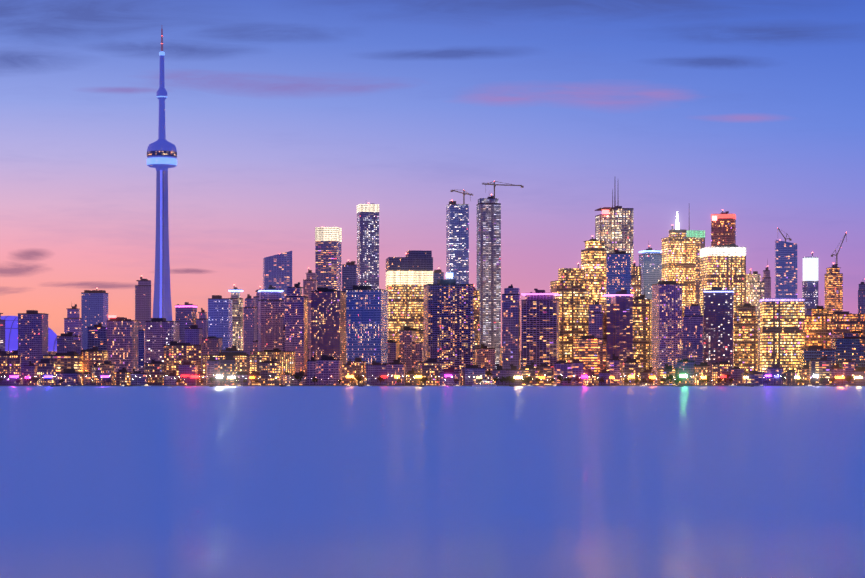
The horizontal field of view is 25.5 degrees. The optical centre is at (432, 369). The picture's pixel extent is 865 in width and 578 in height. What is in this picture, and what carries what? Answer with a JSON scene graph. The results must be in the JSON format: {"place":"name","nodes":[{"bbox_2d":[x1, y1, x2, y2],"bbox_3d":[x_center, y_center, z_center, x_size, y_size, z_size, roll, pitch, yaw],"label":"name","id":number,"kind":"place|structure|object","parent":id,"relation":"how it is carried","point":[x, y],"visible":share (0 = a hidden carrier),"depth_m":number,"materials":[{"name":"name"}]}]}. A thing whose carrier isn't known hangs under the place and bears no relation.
{"place":"outdoors","nodes":[
{"label":"outdoors","id":0,"kind":"place"},
{"bbox_2d":[0,386,864,577],"bbox_3d":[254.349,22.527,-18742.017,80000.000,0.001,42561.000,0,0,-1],"label":"lake water","id":1,"kind":"structure","parent":0,"point":[432,482],"depth_m":380.08,"materials":[{"name":"blue liquid"}]},
{"bbox_2d":[0,385,864,385],"bbox_3d":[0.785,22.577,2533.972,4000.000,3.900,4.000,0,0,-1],"label":"quay wall","id":2,"kind":"structure","parent":1,"relation":"in","point":[426,385],"depth_m":2531.64,"materials":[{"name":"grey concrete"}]},
{"bbox_2d":[0,0,864,368],"label":"sky","id":3,"kind":"structure","parent":0,"point":[283,118],"materials":[{"name":"blue"}]},
{"bbox_2d":[268,205,864,313],"bbox_3d":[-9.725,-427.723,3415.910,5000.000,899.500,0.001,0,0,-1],"label":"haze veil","id":4,"kind":"object","parent":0,"point":[596,240],"depth_m":3419.67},
{"bbox_3d":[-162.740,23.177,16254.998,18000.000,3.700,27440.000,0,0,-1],"label":"city land","id":5,"kind":"structure","parent":0,"visible":0},
{"bbox_2d":[0,351,20,375],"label":"building","id":6,"kind":"structure","parent":5,"relation":"on","point":[10,363],"depth_m":2655.52,"materials":[{"name":"brown"}]},
{"bbox_2d":[1,316,56,354],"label":"stadium","id":7,"kind":"object","parent":5,"relation":"on","point":[11,333],"depth_m":3325.01,"materials":[{"name":"blue"}]},
{"bbox_2d":[24,361,37,384],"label":"building","id":8,"kind":"structure","parent":5,"relation":"on","point":[30,369],"depth_m":2619.29,"materials":[{"name":"purple"}]},
{"bbox_2d":[18,310,48,383],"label":"building","id":9,"kind":"structure","parent":5,"relation":"on","point":[32,336],"depth_m":2774.29,"materials":[{"name":"purple"}]},
{"bbox_2d":[38,359,55,384],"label":"building","id":10,"kind":"structure","parent":5,"relation":"on","point":[46,367],"depth_m":2600.54,"materials":[{"name":"purple"}]},
{"bbox_2d":[43,351,81,384],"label":"building","id":11,"kind":"structure","parent":5,"relation":"on","point":[70,360],"depth_m":2648.51,"materials":[{"name":"brown"}]},
{"bbox_2d":[57,332,80,354],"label":"low building","id":12,"kind":"structure","parent":5,"relation":"on","point":[66,342],"depth_m":2934.34,"materials":[{"name":"purple"}]},
{"bbox_2d":[56,369,81,384],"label":"building","id":13,"kind":"structure","parent":5,"relation":"on","point":[70,376],"depth_m":2576.85,"materials":[{"name":"purple"}]},
{"bbox_2d":[64,304,81,349],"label":"building","id":14,"kind":"structure","parent":5,"relation":"on","point":[73,321],"depth_m":3111.23,"materials":[{"name":"purple"}]},
{"bbox_2d":[81,288,107,349],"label":"building","id":15,"kind":"structure","parent":5,"relation":"on","point":[94,307],"depth_m":3303.49,"materials":[{"name":"blue glass"}]},
{"bbox_2d":[82,347,107,384],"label":"pink building","id":16,"kind":"structure","parent":5,"relation":"on","point":[90,357],"depth_m":2659.15,"materials":[{"name":"grey"}]},
{"bbox_2d":[90,361,101,384],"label":"building","id":17,"kind":"structure","parent":5,"relation":"on","point":[95,374],"depth_m":2588.30,"materials":[{"name":"brown"}]},
{"bbox_2d":[88,323,106,350],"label":"building","id":18,"kind":"structure","parent":5,"relation":"on","point":[97,335],"depth_m":2984.38,"materials":[{"name":"blue glass"}]},
{"bbox_2d":[100,361,114,384],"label":"building","id":19,"kind":"structure","parent":5,"relation":"on","point":[107,368],"depth_m":2610.20,"materials":[{"name":"brown"}]},
{"bbox_2d":[106,315,137,372],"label":"building","id":20,"kind":"structure","parent":5,"relation":"on","point":[122,341],"depth_m":2775.43,"materials":[{"name":"purple"}]},
{"bbox_2d":[114,368,130,384],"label":"building","id":21,"kind":"structure","parent":5,"relation":"on","point":[121,375],"depth_m":2603.51,"materials":[{"name":"brown"}]},
{"bbox_2d":[130,369,146,384],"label":"building","id":22,"kind":"structure","parent":5,"relation":"on","point":[138,377],"depth_m":2598.83,"materials":[{"name":"purple"}]},
{"bbox_2d":[138,330,144,370],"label":"building","id":23,"kind":"structure","parent":5,"relation":"on","point":[141,347],"depth_m":2964.27,"materials":[{"name":"blue glass"}]},
{"bbox_2d":[135,275,150,362],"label":"building","id":24,"kind":"structure","parent":5,"relation":"on","point":[142,301],"depth_m":3309.23,"materials":[{"name":"purple"}]},
{"bbox_2d":[144,360,163,384],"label":"building","id":25,"kind":"structure","parent":5,"relation":"on","point":[154,370],"depth_m":2615.39,"materials":[{"name":"purple"}]},
{"bbox_2d":[139,318,178,372],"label":"building","id":26,"kind":"structure","parent":5,"relation":"on","point":[160,332],"depth_m":2774.30,"materials":[{"name":"purple"}]},
{"bbox_2d":[147,29,176,320],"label":"observation tower","id":27,"kind":"structure","parent":5,"relation":"on","point":[161,154],"depth_m":2941.93,"materials":[{"name":"blue concrete"}]},
{"bbox_2d":[163,341,200,384],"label":"glass building","id":28,"kind":"structure","parent":5,"relation":"on","point":[175,353],"depth_m":2649.71,"materials":[{"name":"yellow"}]},
{"bbox_2d":[175,302,196,342],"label":"building","id":29,"kind":"structure","parent":5,"relation":"on","point":[186,315],"depth_m":3109.83,"materials":[{"name":"purple"}]},
{"bbox_2d":[178,362,197,384],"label":"building","id":30,"kind":"structure","parent":5,"relation":"on","point":[187,368],"depth_m":2618.93,"materials":[{"name":"purple"}]},
{"bbox_2d":[184,325,201,370],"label":"building","id":31,"kind":"structure","parent":5,"relation":"on","point":[193,334],"depth_m":2967.33,"materials":[{"name":"purple"}]},
{"bbox_2d":[196,308,207,337],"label":"building","id":32,"kind":"structure","parent":5,"relation":"on","point":[202,321],"depth_m":3115.46,"materials":[{"name":"purple"}]},
{"bbox_2d":[202,336,221,354],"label":"building","id":33,"kind":"structure","parent":5,"relation":"on","point":[211,345],"depth_m":3001.02,"materials":[{"name":"purple"}]},
{"bbox_2d":[206,355,218,384],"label":"building","id":34,"kind":"structure","parent":5,"relation":"on","point":[212,366],"depth_m":2601.49,"materials":[{"name":"purple"}]},
{"bbox_2d":[208,295,232,349],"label":"building","id":35,"kind":"structure","parent":5,"relation":"on","point":[219,316],"depth_m":3107.60,"materials":[{"name":"blue glass"}]},
{"bbox_2d":[219,354,235,384],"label":"building","id":36,"kind":"structure","parent":5,"relation":"on","point":[227,365],"depth_m":2582.08,"materials":[{"name":"grey"}]},
{"bbox_2d":[202,352,268,373],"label":"quay building","id":37,"kind":"structure","parent":5,"relation":"on","point":[245,362],"depth_m":2655.70,"materials":[{"name":"yellow"}]},
{"bbox_2d":[228,284,242,349],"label":"building","id":38,"kind":"structure","parent":5,"relation":"on","point":[237,321],"depth_m":3312.97,"materials":[{"name":"grey glass"}]},
{"bbox_2d":[243,294,256,354],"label":"building","id":39,"kind":"structure","parent":5,"relation":"on","point":[249,322],"depth_m":3115.70,"materials":[{"name":"purple"}]},
{"bbox_2d":[260,359,280,384],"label":"building","id":40,"kind":"structure","parent":5,"relation":"on","point":[270,372],"depth_m":2578.59,"materials":[{"name":"brown"}]},
{"bbox_2d":[258,285,283,350],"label":"building","id":41,"kind":"structure","parent":5,"relation":"on","point":[270,320],"depth_m":2939.27,"materials":[{"name":"purple"}]},
{"bbox_2d":[250,348,294,374],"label":"quay building","id":42,"kind":"structure","parent":5,"relation":"on","point":[286,359],"depth_m":2719.88,"materials":[{"name":"brown"}]},
{"bbox_2d":[263,251,291,324],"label":"building","id":43,"kind":"structure","parent":5,"relation":"on","point":[282,262],"depth_m":3501.80,"materials":[{"name":"blue glass"}]},
{"bbox_2d":[284,282,307,372],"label":"building","id":44,"kind":"structure","parent":5,"relation":"on","point":[296,321],"depth_m":2782.01,"materials":[{"name":"purple glass"}]},
{"bbox_2d":[303,268,316,359],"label":"building","id":45,"kind":"structure","parent":5,"relation":"on","point":[309,283],"depth_m":3115.14,"materials":[{"name":"purple"}]},
{"bbox_2d":[307,354,315,384],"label":"building","id":46,"kind":"structure","parent":5,"relation":"on","point":[311,367],"depth_m":2613.76,"materials":[{"name":"purple"}]},
{"bbox_2d":[303,288,345,374],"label":"building","id":47,"kind":"structure","parent":5,"relation":"on","point":[328,322],"depth_m":2777.12,"materials":[{"name":"purple"}]},
{"bbox_2d":[315,226,341,290],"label":"building","id":48,"kind":"structure","parent":5,"relation":"on","point":[322,234],"depth_m":3507.53,"materials":[{"name":"purple glass"}]},
{"bbox_2d":[316,355,341,384],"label":"building","id":49,"kind":"structure","parent":5,"relation":"on","point":[327,367],"depth_m":2598.99,"materials":[{"name":"purple"}]},
{"bbox_2d":[342,359,353,384],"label":"building","id":50,"kind":"structure","parent":5,"relation":"on","point":[347,368],"depth_m":2576.91,"materials":[{"name":"brown"}]},
{"bbox_2d":[342,260,358,291],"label":"building","id":51,"kind":"structure","parent":5,"relation":"on","point":[349,275],"depth_m":3313.84,"materials":[{"name":"blue glass"}]},
{"bbox_2d":[351,358,365,384],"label":"building","id":52,"kind":"structure","parent":5,"relation":"on","point":[359,366],"depth_m":2617.38,"materials":[{"name":"brown"}]},
{"bbox_2d":[346,285,387,363],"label":"building","id":53,"kind":"structure","parent":5,"relation":"on","point":[367,323],"depth_m":2774.12,"materials":[{"name":"blue glass"}]},
{"bbox_2d":[357,202,378,288],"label":"building","id":54,"kind":"structure","parent":5,"relation":"on","point":[369,248],"depth_m":3510.12,"materials":[{"name":"blue"}]},
{"bbox_2d":[366,361,386,384],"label":"building","id":55,"kind":"structure","parent":5,"relation":"on","point":[375,369],"depth_m":2613.45,"materials":[{"name":"purple"}]},
{"bbox_2d":[388,340,398,362],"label":"building","id":56,"kind":"structure","parent":5,"relation":"on","point":[393,349],"depth_m":2988.84,"materials":[{"name":"purple"}]},
{"bbox_2d":[387,357,405,384],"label":"building","id":57,"kind":"structure","parent":5,"relation":"on","point":[395,367],"depth_m":2605.19,"materials":[{"name":"purple"}]},
{"bbox_2d":[386,250,432,341],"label":"building","id":58,"kind":"structure","parent":5,"relation":"on","point":[409,276],"depth_m":3095.00,"materials":[{"name":"yellow"}]},
{"bbox_2d":[399,326,423,372],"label":"building","id":59,"kind":"structure","parent":5,"relation":"on","point":[411,352],"depth_m":3000.28,"materials":[{"name":"brown"}]},
{"bbox_2d":[418,359,439,384],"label":"building","id":60,"kind":"structure","parent":5,"relation":"on","point":[429,369],"depth_m":2603.52,"materials":[{"name":"brown"}]},
{"bbox_2d":[424,273,473,383],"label":"building","id":61,"kind":"structure","parent":5,"relation":"on","point":[448,323],"depth_m":2768.90,"materials":[{"name":"blue"}]},
{"bbox_2d":[440,367,460,384],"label":"building","id":62,"kind":"structure","parent":5,"relation":"on","point":[448,380],"depth_m":2587.50,"materials":[{"name":"purple"}]},
{"bbox_2d":[446,200,468,283],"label":"building","id":63,"kind":"structure","parent":5,"relation":"on","point":[455,216],"depth_m":3512.25,"materials":[{"name":"blue glass"}]},
{"bbox_2d":[462,365,484,384],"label":"building","id":64,"kind":"structure","parent":5,"relation":"on","point":[472,372],"depth_m":2588.34,"materials":[{"name":"purple"}]},
{"bbox_2d":[474,285,479,347],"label":"skyscraper","id":65,"kind":"structure","parent":5,"relation":"on","point":[477,316],"depth_m":3121.78,"materials":[{"name":"brown"}]},
{"bbox_2d":[475,344,494,373],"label":"building","id":66,"kind":"structure","parent":5,"relation":"on","point":[484,356],"depth_m":2989.04,"materials":[{"name":"brown"}]},
{"bbox_2d":[476,194,500,369],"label":"building","id":67,"kind":"structure","parent":5,"relation":"on","point":[489,248],"depth_m":3311.51,"materials":[{"name":"grey"}]},
{"bbox_2d":[502,284,520,369],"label":"skyscraper","id":68,"kind":"structure","parent":5,"relation":"on","point":[511,325],"depth_m":2787.04,"materials":[{"name":"glass"}]},
{"bbox_2d":[522,362,538,384],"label":"building","id":69,"kind":"structure","parent":5,"relation":"on","point":[531,371],"depth_m":2581.64,"materials":[{"name":"brown"}]},
{"bbox_2d":[521,289,559,368],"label":"skyscraper","id":70,"kind":"structure","parent":5,"relation":"on","point":[539,327],"depth_m":2776.69,"materials":[{"name":"purple"}]},
{"bbox_2d":[537,364,553,384],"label":"building","id":71,"kind":"structure","parent":5,"relation":"on","point":[546,371],"depth_m":2588.28,"materials":[{"name":"brown"}]},
{"bbox_2d":[552,360,571,384],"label":"building","id":72,"kind":"structure","parent":5,"relation":"on","point":[563,368],"depth_m":2595.19,"materials":[{"name":"purple"}]},
{"bbox_2d":[550,263,588,362],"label":"building","id":73,"kind":"structure","parent":5,"relation":"on","point":[570,286],"depth_m":2937.72,"materials":[{"name":"yellow"}]},
{"bbox_2d":[571,360,583,384],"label":"building","id":74,"kind":"structure","parent":5,"relation":"on","point":[577,368],"depth_m":2596.02,"materials":[{"name":"purple"}]},
{"bbox_2d":[573,335,606,374],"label":"building","id":75,"kind":"structure","parent":5,"relation":"on","point":[589,351],"depth_m":2662.99,"materials":[{"name":"orange"}]},
{"bbox_2d":[581,236,605,311],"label":"building","id":76,"kind":"structure","parent":5,"relation":"on","point":[593,258],"depth_m":3116.20,"materials":[{"name":"yellow"}]},
{"bbox_2d":[589,299,603,343],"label":"building","id":77,"kind":"structure","parent":5,"relation":"on","point":[596,321],"depth_m":2790.80,"materials":[{"name":"purple"}]},
{"bbox_2d":[595,192,633,303],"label":"building","id":78,"kind":"structure","parent":5,"relation":"on","point":[606,219],"depth_m":3506.91,"materials":[{"name":"grey glass"}]},
{"bbox_2d":[609,354,620,384],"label":"building","id":79,"kind":"structure","parent":5,"relation":"on","point":[614,365],"depth_m":2624.16,"materials":[{"name":"purple"}]},
{"bbox_2d":[602,290,632,370],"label":"building","id":80,"kind":"structure","parent":5,"relation":"on","point":[618,322],"depth_m":2784.76,"materials":[{"name":"purple glass"}]},
{"bbox_2d":[607,248,630,303],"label":"building","id":81,"kind":"structure","parent":5,"relation":"on","point":[618,270],"depth_m":2944.14,"materials":[{"name":"blue glass"}]},
{"bbox_2d":[620,357,639,384],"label":"building","id":82,"kind":"structure","parent":5,"relation":"on","point":[629,366],"depth_m":2606.59,"materials":[{"name":"brown"}]},
{"bbox_2d":[631,261,640,297],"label":"skyscraper","id":83,"kind":"structure","parent":5,"relation":"on","point":[635,281],"depth_m":3123.13,"materials":[{"name":"yellow"}]},
{"bbox_2d":[633,287,651,382],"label":"skyscraper","id":84,"kind":"structure","parent":5,"relation":"on","point":[642,330],"depth_m":2947.81,"materials":[{"name":"yellow"}]},
{"bbox_2d":[639,242,661,299],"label":"building","id":85,"kind":"structure","parent":5,"relation":"on","point":[650,262],"depth_m":3316.66,"materials":[{"name":"blue"}]},
{"bbox_2d":[652,281,681,383],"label":"skyscraper","id":86,"kind":"structure","parent":5,"relation":"on","point":[666,322],"depth_m":2786.61,"materials":[{"name":"purple glass"}]},
{"bbox_2d":[657,364,678,384],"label":"building","id":87,"kind":"structure","parent":5,"relation":"on","point":[666,371],"depth_m":2604.27,"materials":[{"name":"brown"}]},
{"bbox_2d":[661,225,694,315],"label":"building","id":88,"kind":"structure","parent":5,"relation":"on","point":[678,256],"depth_m":3313.22,"materials":[{"name":"yellow"}]},
{"bbox_2d":[677,359,694,384],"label":"building","id":89,"kind":"structure","parent":5,"relation":"on","point":[685,366],"depth_m":2615.92,"materials":[{"name":"teal"}]},
{"bbox_2d":[682,304,702,364],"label":"skyscraper","id":90,"kind":"structure","parent":5,"relation":"on","point":[692,333],"depth_m":2748.66,"materials":[{"name":"purple glass"}]},
{"bbox_2d":[686,225,704,305],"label":"building","id":91,"kind":"structure","parent":5,"relation":"on","point":[699,240],"depth_m":3519.04,"materials":[{"name":"yellow"}]},
{"bbox_2d":[694,362,709,384],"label":"building","id":92,"kind":"structure","parent":5,"relation":"on","point":[702,369],"depth_m":2607.22,"materials":[{"name":"brown"}]},
{"bbox_2d":[703,287,733,383],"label":"skyscraper","id":93,"kind":"structure","parent":5,"relation":"on","point":[718,324],"depth_m":2783.42,"materials":[{"name":"purple"}]},
{"bbox_2d":[712,361,730,384],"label":"building","id":94,"kind":"structure","parent":5,"relation":"on","point":[721,368],"depth_m":2582.47,"materials":[{"name":"brown"}]},
{"bbox_2d":[700,241,745,330],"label":"building","id":95,"kind":"structure","parent":5,"relation":"on","point":[723,267],"depth_m":3106.78,"materials":[{"name":"yellow glass"}]},
{"bbox_2d":[711,210,735,246],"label":"skyscraper","id":96,"kind":"structure","parent":5,"relation":"on","point":[718,228],"depth_m":3515.14,"materials":[{"name":"brown"}]},
{"bbox_2d":[734,303,757,373],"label":"skyscraper","id":97,"kind":"structure","parent":5,"relation":"on","point":[746,338],"depth_m":2947.48,"materials":[{"name":"yellow"}]},
{"bbox_2d":[746,269,763,338],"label":"building","id":98,"kind":"structure","parent":5,"relation":"on","point":[754,290],"depth_m":3119.85,"materials":[{"name":"grey"}]},
{"bbox_2d":[742,370,768,384],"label":"building","id":99,"kind":"structure","parent":5,"relation":"on","point":[755,377],"depth_m":2586.44,"materials":[{"name":"brown"}]},
{"bbox_2d":[767,362,783,384],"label":"building","id":100,"kind":"structure","parent":5,"relation":"on","point":[775,370],"depth_m":2629.39,"materials":[{"name":"purple"}]},
{"bbox_2d":[760,298,804,383],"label":"building","id":101,"kind":"structure","parent":5,"relation":"on","point":[782,331],"depth_m":2776.91,"materials":[{"name":"yellow glass"}]},
{"bbox_2d":[775,239,796,297],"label":"building","id":102,"kind":"structure","parent":5,"relation":"on","point":[783,289],"depth_m":3517.67,"materials":[{"name":"blue glass"}]},
{"bbox_2d":[802,252,818,314],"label":"building","id":103,"kind":"structure","parent":5,"relation":"on","point":[813,287],"depth_m":3525.26,"materials":[{"name":"blue"}]},
{"bbox_2d":[803,258,817,280],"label":"illuminated building top","id":104,"kind":"object","parent":103,"relation":"on","point":[808,263],"depth_m":3512.35,"materials":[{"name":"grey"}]},
{"bbox_2d":[804,306,830,348],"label":"building","id":105,"kind":"structure","parent":5,"relation":"on","point":[817,327],"depth_m":2947.04,"materials":[{"name":"yellow"}]},
{"bbox_2d":[801,346,835,367],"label":"building","id":106,"kind":"structure","parent":5,"relation":"on","point":[814,353],"depth_m":2639.52,"materials":[{"name":"blue glass"}]},
{"bbox_2d":[809,356,831,384],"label":"building","id":107,"kind":"structure","parent":5,"relation":"on","point":[821,367],"depth_m":2581.57,"materials":[{"name":"grey"}]},
{"bbox_2d":[824,263,842,313],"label":"skyscraper","id":108,"kind":"structure","parent":5,"relation":"on","point":[834,289],"depth_m":3524.78,"materials":[{"name":"orange"}]},
{"bbox_2d":[831,364,844,384],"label":"building","id":109,"kind":"structure","parent":5,"relation":"on","point":[836,370],"depth_m":2617.34,"materials":[{"name":"brown"}]},
{"bbox_2d":[829,311,864,342],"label":"building","id":110,"kind":"structure","parent":5,"relation":"on","point":[842,322],"depth_m":3114.12,"materials":[{"name":"brown"}]},
{"bbox_2d":[841,360,854,384],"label":"building","id":111,"kind":"structure","parent":5,"relation":"on","point":[848,366],"depth_m":2627.29,"materials":[{"name":"purple"}]},
{"bbox_2d":[833,337,864,369],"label":"building","id":112,"kind":"structure","parent":5,"relation":"on","point":[847,348],"depth_m":2669.77,"materials":[{"name":"blue"}]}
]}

